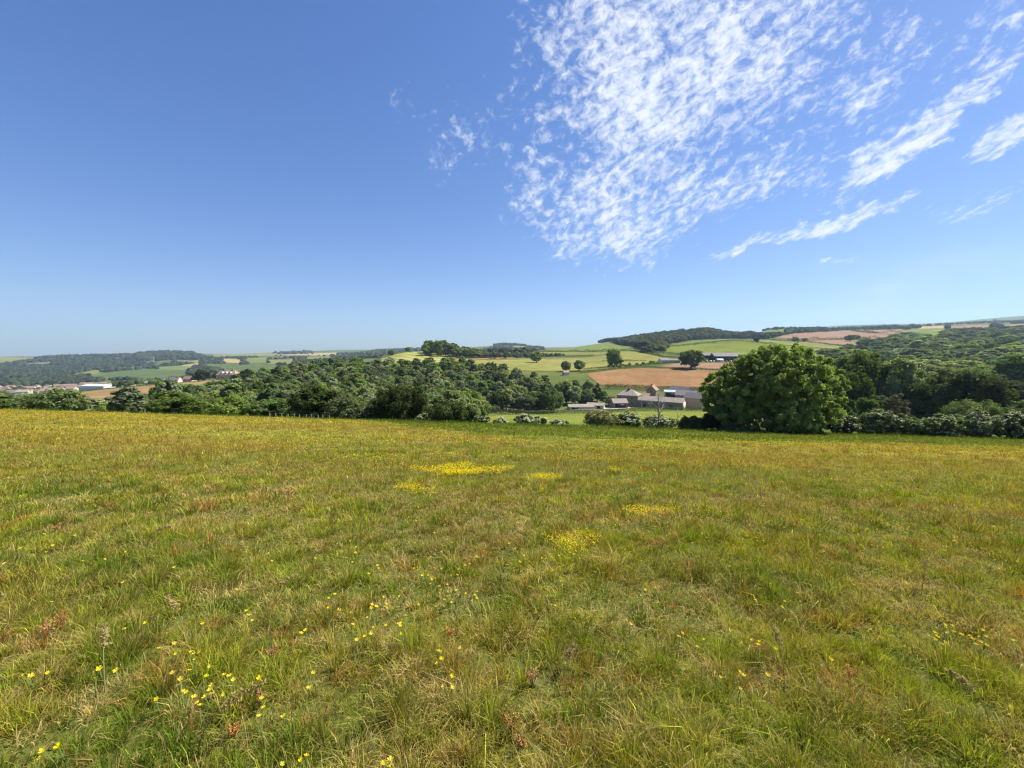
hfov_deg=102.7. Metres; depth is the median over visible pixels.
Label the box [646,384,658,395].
brick house
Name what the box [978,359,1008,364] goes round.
oak tree
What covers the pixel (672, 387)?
blue shed
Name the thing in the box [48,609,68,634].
sorrel plant
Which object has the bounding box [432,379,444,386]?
ash tree
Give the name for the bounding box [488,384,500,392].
dark tree
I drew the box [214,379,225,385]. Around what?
broadleaf tree
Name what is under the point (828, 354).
broadleaf tree
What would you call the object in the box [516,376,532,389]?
ash tree
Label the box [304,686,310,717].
buttercup
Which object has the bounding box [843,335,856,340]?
oak tree
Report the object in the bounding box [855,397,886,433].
hedge shrub
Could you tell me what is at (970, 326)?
stubble field
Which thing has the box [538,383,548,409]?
tall tree
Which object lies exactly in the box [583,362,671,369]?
hedge
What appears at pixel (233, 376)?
broadleaf tree
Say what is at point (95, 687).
buttercup
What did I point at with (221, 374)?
manor house
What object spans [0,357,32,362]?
pasture
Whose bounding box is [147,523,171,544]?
plume grass
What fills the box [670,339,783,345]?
hedge
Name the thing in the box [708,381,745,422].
tree
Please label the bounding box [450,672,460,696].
buttercup
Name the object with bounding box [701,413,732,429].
hedge shrub
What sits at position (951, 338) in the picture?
oak tree
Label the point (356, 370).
oak tree
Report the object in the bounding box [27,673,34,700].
buttercup
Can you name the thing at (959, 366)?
oak tree
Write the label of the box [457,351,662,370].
hay meadow
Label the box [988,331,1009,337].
broadleaf tree
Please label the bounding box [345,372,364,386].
ash tree
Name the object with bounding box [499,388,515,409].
sparse tree
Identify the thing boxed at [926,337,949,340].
ash tree
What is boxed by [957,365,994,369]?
broadleaf tree
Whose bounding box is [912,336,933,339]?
ash tree
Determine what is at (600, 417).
hedge shrub
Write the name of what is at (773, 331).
pasture
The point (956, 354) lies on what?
ash tree
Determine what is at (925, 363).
ash tree
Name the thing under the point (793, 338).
oak tree
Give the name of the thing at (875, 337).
ploughed field
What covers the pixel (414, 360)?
broadleaf tree
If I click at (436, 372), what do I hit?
ash tree
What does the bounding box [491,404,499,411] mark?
bush
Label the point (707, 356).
cattle barn
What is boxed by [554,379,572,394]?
ash tree
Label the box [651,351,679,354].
hedge
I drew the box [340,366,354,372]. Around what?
ash tree
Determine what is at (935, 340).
oak tree
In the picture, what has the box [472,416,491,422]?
hedge shrub
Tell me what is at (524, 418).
hedge shrub
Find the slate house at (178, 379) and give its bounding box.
[161,376,182,381]
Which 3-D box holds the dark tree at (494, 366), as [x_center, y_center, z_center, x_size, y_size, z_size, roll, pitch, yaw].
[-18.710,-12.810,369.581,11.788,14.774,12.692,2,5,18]
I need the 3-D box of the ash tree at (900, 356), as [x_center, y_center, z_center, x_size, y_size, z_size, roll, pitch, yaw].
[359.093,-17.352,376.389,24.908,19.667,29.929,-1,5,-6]
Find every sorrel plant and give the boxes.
[35,617,58,640]
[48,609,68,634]
[225,718,241,740]
[249,686,267,714]
[262,643,280,662]
[444,625,454,641]
[500,703,522,738]
[514,728,527,755]
[524,665,539,686]
[844,663,857,683]
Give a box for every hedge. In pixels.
[13,378,215,395]
[441,354,593,358]
[490,409,523,415]
[522,407,704,414]
[533,348,629,351]
[579,365,719,372]
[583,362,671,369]
[605,384,705,391]
[607,358,714,366]
[630,350,678,357]
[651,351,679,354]
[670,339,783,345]
[770,339,840,345]
[787,335,879,339]
[850,329,900,332]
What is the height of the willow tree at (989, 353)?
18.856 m
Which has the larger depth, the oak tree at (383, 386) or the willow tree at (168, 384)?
the oak tree at (383, 386)
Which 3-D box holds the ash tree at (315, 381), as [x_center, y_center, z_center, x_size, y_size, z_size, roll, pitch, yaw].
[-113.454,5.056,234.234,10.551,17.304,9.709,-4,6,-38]
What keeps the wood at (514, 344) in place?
on the ground at (582, 378)
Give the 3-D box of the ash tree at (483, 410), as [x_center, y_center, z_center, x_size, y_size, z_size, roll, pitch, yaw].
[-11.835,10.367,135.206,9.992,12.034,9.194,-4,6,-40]
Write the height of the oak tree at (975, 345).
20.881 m
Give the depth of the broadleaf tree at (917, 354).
415.19 m
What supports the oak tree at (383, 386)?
on the ground at (582, 378)
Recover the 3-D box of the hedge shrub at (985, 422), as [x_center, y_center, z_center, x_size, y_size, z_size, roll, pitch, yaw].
[55.038,4.783,48.467,5.281,4.093,3.992,0,5,0]
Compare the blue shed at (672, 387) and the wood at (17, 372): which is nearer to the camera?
the blue shed at (672, 387)
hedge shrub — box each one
[340,409,356,419]
[352,405,381,419]
[369,385,429,419]
[416,413,428,420]
[423,398,479,421]
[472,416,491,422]
[493,416,506,422]
[513,414,535,424]
[533,416,547,423]
[549,418,568,425]
[582,409,620,426]
[615,410,644,427]
[643,414,676,428]
[674,414,716,429]
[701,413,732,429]
[719,421,761,431]
[802,427,824,434]
[820,414,861,433]
[832,397,857,429]
[851,407,911,434]
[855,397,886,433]
[879,393,914,433]
[898,416,932,435]
[920,413,968,436]
[940,397,1004,434]
[946,407,1005,437]
[991,410,1023,438]
[1001,399,1023,413]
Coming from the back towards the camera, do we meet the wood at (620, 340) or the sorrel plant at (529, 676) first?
the wood at (620, 340)
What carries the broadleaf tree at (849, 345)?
on the ground at (582, 378)
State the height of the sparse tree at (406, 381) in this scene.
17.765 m
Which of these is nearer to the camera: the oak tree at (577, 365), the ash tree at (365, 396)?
the ash tree at (365, 396)
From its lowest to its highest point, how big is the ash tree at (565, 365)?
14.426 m
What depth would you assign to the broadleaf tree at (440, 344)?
595.28 m
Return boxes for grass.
[5,407,1023,445]
[97,622,111,696]
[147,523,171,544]
[163,594,184,640]
[197,679,265,760]
[239,540,249,572]
[268,573,297,608]
[563,641,576,676]
[767,622,784,689]
[920,559,928,594]
[944,668,989,727]
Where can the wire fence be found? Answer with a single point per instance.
(299, 415)
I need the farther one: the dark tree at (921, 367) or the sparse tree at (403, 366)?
the sparse tree at (403, 366)
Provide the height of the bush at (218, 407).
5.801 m
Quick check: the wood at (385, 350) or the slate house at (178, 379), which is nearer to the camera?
the slate house at (178, 379)
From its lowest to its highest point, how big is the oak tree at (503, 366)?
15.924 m
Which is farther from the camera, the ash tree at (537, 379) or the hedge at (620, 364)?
the hedge at (620, 364)
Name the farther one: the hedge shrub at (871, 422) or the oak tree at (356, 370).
the oak tree at (356, 370)
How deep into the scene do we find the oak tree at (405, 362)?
364.70 m
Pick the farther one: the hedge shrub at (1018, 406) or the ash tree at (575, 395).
the ash tree at (575, 395)
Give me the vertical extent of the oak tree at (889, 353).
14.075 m
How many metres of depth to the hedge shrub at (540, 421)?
50.21 m
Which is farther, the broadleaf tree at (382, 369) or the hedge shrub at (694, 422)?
the broadleaf tree at (382, 369)
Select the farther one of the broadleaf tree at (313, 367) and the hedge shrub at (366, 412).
the broadleaf tree at (313, 367)
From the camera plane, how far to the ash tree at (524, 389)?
237.72 m
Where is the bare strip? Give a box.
[455,357,511,360]
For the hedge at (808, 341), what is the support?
on the pasture at (809, 344)
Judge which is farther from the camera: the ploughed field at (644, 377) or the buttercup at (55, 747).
the ploughed field at (644, 377)
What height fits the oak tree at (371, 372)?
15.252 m
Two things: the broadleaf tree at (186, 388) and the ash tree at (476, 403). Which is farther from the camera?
the broadleaf tree at (186, 388)
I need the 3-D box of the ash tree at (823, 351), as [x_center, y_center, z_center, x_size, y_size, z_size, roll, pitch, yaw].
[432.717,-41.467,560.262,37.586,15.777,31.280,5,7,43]
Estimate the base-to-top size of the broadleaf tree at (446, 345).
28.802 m
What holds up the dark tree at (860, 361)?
on the ground at (582, 378)
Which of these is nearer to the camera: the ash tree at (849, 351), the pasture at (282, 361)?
the ash tree at (849, 351)
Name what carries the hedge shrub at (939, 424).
on the ground at (582, 378)
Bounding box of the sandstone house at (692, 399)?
[683,392,703,408]
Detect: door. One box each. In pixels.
[615,404,625,407]
[665,393,674,396]
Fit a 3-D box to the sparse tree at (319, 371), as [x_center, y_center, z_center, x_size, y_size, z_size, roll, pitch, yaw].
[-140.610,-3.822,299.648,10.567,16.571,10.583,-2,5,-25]
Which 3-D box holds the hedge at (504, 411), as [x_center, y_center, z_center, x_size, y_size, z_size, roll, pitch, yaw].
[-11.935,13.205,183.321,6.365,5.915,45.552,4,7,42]
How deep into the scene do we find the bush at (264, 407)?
62.96 m
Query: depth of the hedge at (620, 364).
437.32 m
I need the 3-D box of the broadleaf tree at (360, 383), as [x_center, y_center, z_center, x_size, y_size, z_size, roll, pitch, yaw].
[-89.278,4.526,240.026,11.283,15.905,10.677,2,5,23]
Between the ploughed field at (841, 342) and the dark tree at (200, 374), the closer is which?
the dark tree at (200, 374)
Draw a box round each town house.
[6,390,15,394]
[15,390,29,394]
[39,388,48,392]
[65,386,78,390]
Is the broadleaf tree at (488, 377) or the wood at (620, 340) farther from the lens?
the wood at (620, 340)
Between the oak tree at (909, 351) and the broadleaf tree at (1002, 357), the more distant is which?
the oak tree at (909, 351)
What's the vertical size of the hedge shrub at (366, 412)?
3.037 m
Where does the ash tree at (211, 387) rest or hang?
on the ground at (582, 378)
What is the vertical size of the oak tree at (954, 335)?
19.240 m
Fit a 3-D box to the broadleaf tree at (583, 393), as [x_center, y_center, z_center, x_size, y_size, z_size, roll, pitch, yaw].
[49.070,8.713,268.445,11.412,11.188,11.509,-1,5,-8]
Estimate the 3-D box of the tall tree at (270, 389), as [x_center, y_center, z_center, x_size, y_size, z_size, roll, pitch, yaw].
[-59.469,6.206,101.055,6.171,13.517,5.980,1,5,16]
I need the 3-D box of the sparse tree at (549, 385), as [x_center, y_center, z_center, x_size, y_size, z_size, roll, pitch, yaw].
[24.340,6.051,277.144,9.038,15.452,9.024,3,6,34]
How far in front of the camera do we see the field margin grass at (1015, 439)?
43.01 m
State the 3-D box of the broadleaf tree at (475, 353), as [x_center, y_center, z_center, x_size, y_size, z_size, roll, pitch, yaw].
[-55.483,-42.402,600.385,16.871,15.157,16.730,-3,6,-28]
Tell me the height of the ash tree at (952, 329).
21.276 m
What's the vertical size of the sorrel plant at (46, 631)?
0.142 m
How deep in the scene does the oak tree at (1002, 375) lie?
188.44 m
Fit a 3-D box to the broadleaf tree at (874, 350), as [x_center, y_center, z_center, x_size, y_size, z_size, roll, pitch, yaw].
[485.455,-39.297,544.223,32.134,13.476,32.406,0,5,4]
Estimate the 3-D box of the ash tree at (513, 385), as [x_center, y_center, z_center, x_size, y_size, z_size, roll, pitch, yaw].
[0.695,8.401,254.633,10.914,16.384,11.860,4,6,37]
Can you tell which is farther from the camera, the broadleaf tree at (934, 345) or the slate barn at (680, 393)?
the broadleaf tree at (934, 345)
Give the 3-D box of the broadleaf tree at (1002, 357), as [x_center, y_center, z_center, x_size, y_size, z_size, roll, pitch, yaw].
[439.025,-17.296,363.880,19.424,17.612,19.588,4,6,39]
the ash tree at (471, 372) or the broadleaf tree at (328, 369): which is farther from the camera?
the broadleaf tree at (328, 369)
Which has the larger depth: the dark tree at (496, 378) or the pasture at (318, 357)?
the pasture at (318, 357)
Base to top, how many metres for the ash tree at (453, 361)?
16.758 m
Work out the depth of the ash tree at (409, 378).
278.19 m
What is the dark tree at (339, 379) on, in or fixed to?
on the ground at (582, 378)
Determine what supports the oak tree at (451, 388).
on the ground at (582, 378)
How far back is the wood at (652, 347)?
629.48 m
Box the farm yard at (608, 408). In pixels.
[573,406,629,409]
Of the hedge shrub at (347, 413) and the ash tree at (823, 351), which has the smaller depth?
the hedge shrub at (347, 413)
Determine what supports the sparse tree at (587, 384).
on the ground at (582, 378)
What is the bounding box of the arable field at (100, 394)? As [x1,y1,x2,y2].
[81,380,218,401]
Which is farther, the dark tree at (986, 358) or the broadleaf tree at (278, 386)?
the dark tree at (986, 358)
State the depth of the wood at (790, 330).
1419.04 m
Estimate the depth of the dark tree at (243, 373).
327.27 m
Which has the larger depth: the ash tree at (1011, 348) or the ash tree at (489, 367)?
the ash tree at (1011, 348)
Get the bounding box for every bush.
[4,392,50,409]
[8,386,92,410]
[95,398,147,412]
[188,395,230,414]
[200,394,249,415]
[319,392,373,418]
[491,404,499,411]
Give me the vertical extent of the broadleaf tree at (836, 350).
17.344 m
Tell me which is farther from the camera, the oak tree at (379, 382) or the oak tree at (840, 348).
the oak tree at (840, 348)
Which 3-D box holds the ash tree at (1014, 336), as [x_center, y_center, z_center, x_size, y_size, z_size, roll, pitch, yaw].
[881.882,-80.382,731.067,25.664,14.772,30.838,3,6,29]
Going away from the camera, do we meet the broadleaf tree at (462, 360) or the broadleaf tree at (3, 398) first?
the broadleaf tree at (3, 398)
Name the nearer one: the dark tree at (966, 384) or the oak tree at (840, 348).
the dark tree at (966, 384)
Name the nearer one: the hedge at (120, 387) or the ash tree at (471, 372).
the ash tree at (471, 372)
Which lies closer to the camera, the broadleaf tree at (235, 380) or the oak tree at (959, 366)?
the broadleaf tree at (235, 380)
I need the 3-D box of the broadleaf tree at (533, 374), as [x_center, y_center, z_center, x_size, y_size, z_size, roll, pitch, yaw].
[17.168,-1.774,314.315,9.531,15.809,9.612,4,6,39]
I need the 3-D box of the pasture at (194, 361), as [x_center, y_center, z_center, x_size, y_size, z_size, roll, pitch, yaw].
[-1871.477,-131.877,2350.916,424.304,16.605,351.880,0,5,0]
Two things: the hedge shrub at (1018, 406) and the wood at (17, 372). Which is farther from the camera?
the wood at (17, 372)
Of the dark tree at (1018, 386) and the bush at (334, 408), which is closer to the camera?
the bush at (334, 408)
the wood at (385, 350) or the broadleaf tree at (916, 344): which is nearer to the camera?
the broadleaf tree at (916, 344)
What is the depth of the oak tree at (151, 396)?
115.08 m
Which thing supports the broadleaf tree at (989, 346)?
on the ground at (582, 378)
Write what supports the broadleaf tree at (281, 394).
on the ground at (582, 378)
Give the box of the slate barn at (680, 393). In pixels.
[675,390,697,397]
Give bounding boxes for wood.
[0,353,218,385]
[0,375,187,394]
[121,350,206,360]
[190,373,216,379]
[201,352,387,372]
[273,350,313,353]
[360,347,421,354]
[468,351,564,356]
[481,344,543,352]
[493,342,526,345]
[530,337,634,349]
[622,327,777,347]
[640,342,669,351]
[723,326,817,335]
[800,324,898,331]
[893,319,1023,335]
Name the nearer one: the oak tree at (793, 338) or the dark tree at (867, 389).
the dark tree at (867, 389)
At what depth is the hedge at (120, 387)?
488.49 m
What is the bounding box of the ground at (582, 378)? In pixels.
[0,316,1023,767]
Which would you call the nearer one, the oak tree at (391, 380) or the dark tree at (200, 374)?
the oak tree at (391, 380)
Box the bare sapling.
[648,390,667,424]
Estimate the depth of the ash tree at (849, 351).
534.41 m
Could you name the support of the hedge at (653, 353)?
on the ground at (582, 378)
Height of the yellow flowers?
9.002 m
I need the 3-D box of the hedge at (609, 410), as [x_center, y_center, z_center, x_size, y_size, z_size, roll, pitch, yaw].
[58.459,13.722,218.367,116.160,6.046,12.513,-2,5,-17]
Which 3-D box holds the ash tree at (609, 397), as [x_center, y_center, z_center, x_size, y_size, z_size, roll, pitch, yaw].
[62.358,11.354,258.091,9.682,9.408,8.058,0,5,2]
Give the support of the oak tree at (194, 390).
on the ground at (582, 378)
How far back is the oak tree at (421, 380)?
247.39 m
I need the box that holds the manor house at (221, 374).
[216,369,238,379]
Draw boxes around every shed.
[567,404,594,409]
[587,402,604,408]
[609,398,627,407]
[664,390,675,396]
[668,385,693,390]
[669,359,679,362]
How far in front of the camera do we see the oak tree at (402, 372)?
313.00 m
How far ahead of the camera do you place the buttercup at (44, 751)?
1.63 m
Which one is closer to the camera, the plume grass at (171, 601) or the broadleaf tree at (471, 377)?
the plume grass at (171, 601)
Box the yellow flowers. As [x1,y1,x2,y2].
[0,409,1023,551]
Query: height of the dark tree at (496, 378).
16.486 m
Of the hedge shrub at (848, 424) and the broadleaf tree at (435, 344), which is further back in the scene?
the broadleaf tree at (435, 344)
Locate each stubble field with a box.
[919,326,943,328]
[951,325,988,327]
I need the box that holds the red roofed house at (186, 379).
[182,376,196,381]
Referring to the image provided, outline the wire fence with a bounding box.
[269,411,329,417]
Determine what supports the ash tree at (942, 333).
on the ground at (582, 378)
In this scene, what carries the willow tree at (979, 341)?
on the ground at (582, 378)
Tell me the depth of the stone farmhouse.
256.64 m
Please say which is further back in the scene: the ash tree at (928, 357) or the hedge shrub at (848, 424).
the ash tree at (928, 357)
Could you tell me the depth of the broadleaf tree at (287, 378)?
262.51 m
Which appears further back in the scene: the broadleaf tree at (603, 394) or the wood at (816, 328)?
the wood at (816, 328)
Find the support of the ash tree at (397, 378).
on the ground at (582, 378)
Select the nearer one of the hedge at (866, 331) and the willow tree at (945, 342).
the willow tree at (945, 342)
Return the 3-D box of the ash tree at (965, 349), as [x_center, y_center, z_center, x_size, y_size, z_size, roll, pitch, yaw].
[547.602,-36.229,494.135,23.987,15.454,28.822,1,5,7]
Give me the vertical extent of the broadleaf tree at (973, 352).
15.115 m
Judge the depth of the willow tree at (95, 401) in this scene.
70.80 m
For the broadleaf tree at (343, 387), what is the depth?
216.08 m
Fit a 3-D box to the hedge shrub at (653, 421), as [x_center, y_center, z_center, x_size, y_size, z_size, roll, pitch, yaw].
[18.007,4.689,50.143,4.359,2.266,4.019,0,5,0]
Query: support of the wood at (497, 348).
on the ground at (582, 378)
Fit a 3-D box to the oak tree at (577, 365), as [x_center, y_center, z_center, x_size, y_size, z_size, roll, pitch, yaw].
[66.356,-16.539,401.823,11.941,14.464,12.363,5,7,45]
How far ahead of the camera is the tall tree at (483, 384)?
266.85 m
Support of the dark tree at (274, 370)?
on the ground at (582, 378)
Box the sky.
[0,0,1023,355]
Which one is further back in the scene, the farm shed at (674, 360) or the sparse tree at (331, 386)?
the farm shed at (674, 360)
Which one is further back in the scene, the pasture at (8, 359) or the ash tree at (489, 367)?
the pasture at (8, 359)
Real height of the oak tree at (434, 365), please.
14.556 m
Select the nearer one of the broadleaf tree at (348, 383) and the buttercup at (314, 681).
the buttercup at (314, 681)
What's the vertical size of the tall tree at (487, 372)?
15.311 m
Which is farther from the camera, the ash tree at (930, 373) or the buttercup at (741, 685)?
the ash tree at (930, 373)
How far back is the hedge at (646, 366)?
397.12 m
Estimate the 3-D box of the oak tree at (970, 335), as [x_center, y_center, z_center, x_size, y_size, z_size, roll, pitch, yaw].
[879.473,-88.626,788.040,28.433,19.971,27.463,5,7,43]
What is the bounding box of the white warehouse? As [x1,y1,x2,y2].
[81,384,112,389]
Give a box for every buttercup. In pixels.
[19,673,37,694]
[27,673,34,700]
[38,745,61,767]
[49,741,66,766]
[88,665,103,684]
[89,676,98,700]
[113,667,124,683]
[145,696,160,717]
[178,676,186,704]
[180,690,188,726]
[189,694,196,715]
[195,699,206,720]
[197,703,208,737]
[201,693,213,718]
[254,714,264,750]
[258,705,265,741]
[304,670,317,697]
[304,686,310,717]
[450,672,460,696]
[735,673,745,704]
[1013,638,1019,657]
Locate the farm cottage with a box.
[658,358,668,362]
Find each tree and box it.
[0,394,12,409]
[77,396,105,411]
[104,385,157,412]
[142,395,205,414]
[148,380,163,393]
[148,393,155,399]
[152,390,190,408]
[156,376,185,395]
[182,385,196,391]
[187,386,212,394]
[194,370,209,380]
[194,390,219,399]
[206,385,216,389]
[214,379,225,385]
[215,383,228,389]
[217,382,251,405]
[221,376,230,382]
[230,374,241,381]
[230,378,241,382]
[236,382,247,389]
[239,368,254,379]
[241,377,254,383]
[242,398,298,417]
[248,380,263,390]
[248,392,258,402]
[254,371,270,378]
[255,367,269,374]
[256,382,279,400]
[262,377,276,383]
[266,374,281,382]
[269,390,291,399]
[270,366,280,373]
[274,368,289,374]
[275,383,284,388]
[280,386,297,391]
[282,375,295,381]
[285,385,340,418]
[287,383,298,389]
[288,363,294,369]
[290,370,304,377]
[290,379,303,388]
[296,378,308,382]
[298,366,307,373]
[299,383,315,389]
[302,372,318,382]
[303,378,321,386]
[308,363,319,370]
[311,394,345,411]
[313,368,326,376]
[317,383,326,387]
[319,361,331,368]
[319,373,329,382]
[324,367,333,372]
[325,376,340,388]
[328,357,334,364]
[329,384,339,390]
[332,376,343,384]
[333,362,346,369]
[336,369,350,382]
[337,383,346,390]
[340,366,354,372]
[343,381,352,386]
[343,384,358,394]
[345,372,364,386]
[346,361,362,366]
[348,374,358,383]
[349,357,361,363]
[350,386,375,396]
[351,368,361,373]
[354,378,366,388]
[358,392,376,401]
[359,367,374,373]
[360,364,374,368]
[364,382,374,389]
[365,369,379,377]
[365,379,375,383]
[369,375,379,379]
[373,359,382,366]
[374,364,384,369]
[374,379,390,385]
[375,384,392,389]
[378,367,390,372]
[378,374,394,384]
[383,357,395,362]
[384,362,399,373]
[384,410,412,419]
[387,368,396,374]
[394,374,402,384]
[396,367,407,376]
[397,364,408,371]
[398,360,410,367]
[398,379,413,386]
[401,375,415,383]
[407,369,422,377]
[410,358,420,364]
[412,376,430,386]
[413,361,424,367]
[420,368,426,374]
[421,343,432,354]
[422,357,434,365]
[423,383,438,391]
[424,368,438,376]
[424,390,443,403]
[426,363,439,369]
[427,342,434,354]
[428,370,441,376]
[430,396,443,420]
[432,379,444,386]
[433,341,443,355]
[435,341,444,355]
[438,359,453,370]
[438,381,453,388]
[442,342,449,355]
[442,370,455,379]
[443,390,466,404]
[444,344,450,354]
[445,386,454,390]
[448,344,459,356]
[448,357,456,364]
[451,371,466,379]
[452,364,467,372]
[452,380,464,389]
[453,374,464,381]
[457,348,463,356]
[457,357,466,363]
[460,387,470,392]
[461,349,467,356]
[461,393,481,413]
[464,374,478,387]
[464,380,477,389]
[465,350,472,356]
[465,359,475,365]
[465,389,481,400]
[466,371,477,375]
[468,364,478,371]
[469,398,491,416]
[470,350,480,357]
[474,374,481,385]
[475,387,489,400]
[477,370,484,378]
[478,381,488,390]
[481,365,494,371]
[482,370,493,378]
[482,374,492,384]
[484,362,497,371]
[486,380,494,389]
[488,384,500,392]
[490,390,507,410]
[491,352,497,357]
[492,371,507,378]
[493,373,503,382]
[493,381,506,389]
[497,363,508,371]
[497,376,511,386]
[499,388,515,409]
[507,384,520,389]
[509,386,517,409]
[511,367,522,378]
[515,386,527,394]
[515,394,536,412]
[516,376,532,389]
[528,382,539,391]
[529,351,542,362]
[530,371,537,377]
[530,391,537,409]
[532,376,545,383]
[532,391,542,410]
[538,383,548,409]
[538,389,556,410]
[541,375,549,383]
[543,382,554,387]
[549,390,563,411]
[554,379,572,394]
[561,361,570,370]
[563,385,571,403]
[565,385,580,402]
[572,380,582,390]
[573,360,585,370]
[581,389,593,401]
[582,380,594,390]
[583,390,595,401]
[592,383,601,401]
[598,390,608,402]
[603,395,615,403]
[605,348,620,364]
[678,349,703,368]
[699,342,851,434]
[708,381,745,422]
[791,336,798,340]
[814,348,834,354]
[815,353,837,359]
[828,349,840,352]
[832,349,900,395]
[832,359,839,365]
[832,370,877,401]
[834,352,850,355]
[835,347,856,349]
[840,349,867,353]
[841,343,854,346]
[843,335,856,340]
[854,344,870,350]
[855,338,880,345]
[858,394,911,421]
[866,346,887,349]
[868,341,888,346]
[868,349,886,351]
[868,351,897,357]
[875,343,905,347]
[876,357,926,407]
[878,348,894,350]
[883,337,909,344]
[884,337,902,342]
[886,355,918,360]
[897,348,933,354]
[899,376,964,419]
[900,339,913,347]
[905,339,928,348]
[906,359,945,366]
[907,333,932,335]
[909,352,924,357]
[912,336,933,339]
[912,367,1006,414]
[916,363,933,371]
[919,343,943,347]
[919,355,951,359]
[920,347,942,350]
[924,371,950,378]
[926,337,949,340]
[926,350,952,357]
[926,366,956,371]
[928,341,954,344]
[930,339,950,342]
[931,358,953,362]
[935,332,955,335]
[937,330,958,333]
[937,365,973,368]
[941,334,965,337]
[941,360,985,366]
[942,328,960,330]
[942,375,1018,413]
[944,337,963,340]
[946,350,966,357]
[948,342,983,349]
[951,369,1012,380]
[953,357,983,361]
[956,348,976,355]
[957,328,969,331]
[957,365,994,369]
[958,337,981,339]
[962,333,979,336]
[962,355,999,358]
[965,349,992,355]
[968,340,986,344]
[969,328,990,330]
[970,350,1003,355]
[976,331,993,334]
[978,343,1000,349]
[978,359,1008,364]
[979,357,995,360]
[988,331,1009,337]
[988,345,1023,352]
[989,339,1022,344]
[990,354,1023,382]
[992,336,1014,341]
[994,335,1023,339]
[995,355,1014,359]
[997,335,1017,338]
[999,343,1023,346]
[1003,352,1023,358]
[1005,380,1023,403]
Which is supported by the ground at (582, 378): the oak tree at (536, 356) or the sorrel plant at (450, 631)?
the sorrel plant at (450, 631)
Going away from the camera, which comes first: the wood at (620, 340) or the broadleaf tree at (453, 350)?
the broadleaf tree at (453, 350)
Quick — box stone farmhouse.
[617,387,640,406]
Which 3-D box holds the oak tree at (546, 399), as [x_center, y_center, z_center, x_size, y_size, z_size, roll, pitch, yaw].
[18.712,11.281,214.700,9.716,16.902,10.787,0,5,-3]
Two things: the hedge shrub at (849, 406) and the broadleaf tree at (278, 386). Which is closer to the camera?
the hedge shrub at (849, 406)
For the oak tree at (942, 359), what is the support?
on the ground at (582, 378)
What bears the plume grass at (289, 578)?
on the ground at (582, 378)
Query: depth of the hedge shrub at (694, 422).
48.83 m
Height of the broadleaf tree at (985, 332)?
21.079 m
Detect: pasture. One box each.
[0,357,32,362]
[70,370,101,375]
[94,369,186,379]
[157,366,191,370]
[175,359,197,362]
[207,364,255,368]
[213,353,279,356]
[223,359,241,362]
[227,366,275,371]
[246,358,268,362]
[268,360,292,363]
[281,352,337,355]
[307,356,330,358]
[316,350,366,351]
[485,411,761,428]
[541,351,629,354]
[546,342,636,350]
[662,341,819,354]
[676,339,725,344]
[736,339,841,347]
[763,329,783,332]
[902,329,939,334]
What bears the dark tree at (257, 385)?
on the ground at (582, 378)
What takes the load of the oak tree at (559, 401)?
on the ground at (582, 378)
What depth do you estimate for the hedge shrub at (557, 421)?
50.27 m
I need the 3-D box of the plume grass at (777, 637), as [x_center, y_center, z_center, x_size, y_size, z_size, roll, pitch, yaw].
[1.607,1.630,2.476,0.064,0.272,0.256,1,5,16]
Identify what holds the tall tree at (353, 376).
on the ground at (582, 378)
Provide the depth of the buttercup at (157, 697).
1.97 m
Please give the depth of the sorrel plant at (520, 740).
1.91 m
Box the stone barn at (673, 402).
[637,395,685,409]
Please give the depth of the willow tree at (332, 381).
231.55 m
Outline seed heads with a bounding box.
[0,411,1023,767]
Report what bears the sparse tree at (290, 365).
on the ground at (582, 378)
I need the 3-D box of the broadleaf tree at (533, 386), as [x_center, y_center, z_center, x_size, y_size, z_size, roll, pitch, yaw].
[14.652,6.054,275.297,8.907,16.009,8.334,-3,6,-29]
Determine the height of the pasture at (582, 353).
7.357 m
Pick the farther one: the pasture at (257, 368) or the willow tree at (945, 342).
the pasture at (257, 368)
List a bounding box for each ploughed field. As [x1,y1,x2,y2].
[588,368,739,388]
[657,363,733,368]
[776,329,903,339]
[803,340,855,344]
[864,335,888,338]
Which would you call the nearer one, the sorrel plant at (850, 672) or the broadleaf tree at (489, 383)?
the sorrel plant at (850, 672)
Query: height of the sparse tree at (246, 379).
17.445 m
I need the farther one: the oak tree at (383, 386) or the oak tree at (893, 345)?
the oak tree at (893, 345)
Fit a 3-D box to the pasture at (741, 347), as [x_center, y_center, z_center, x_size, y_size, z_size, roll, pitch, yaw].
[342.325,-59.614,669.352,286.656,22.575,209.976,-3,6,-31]
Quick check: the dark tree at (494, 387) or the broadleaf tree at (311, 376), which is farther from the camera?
the broadleaf tree at (311, 376)
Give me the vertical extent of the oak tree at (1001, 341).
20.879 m
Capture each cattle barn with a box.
[700,353,710,359]
[710,353,740,360]
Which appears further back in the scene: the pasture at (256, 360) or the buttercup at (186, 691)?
the pasture at (256, 360)
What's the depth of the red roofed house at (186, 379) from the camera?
538.06 m
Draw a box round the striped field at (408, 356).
[381,352,455,362]

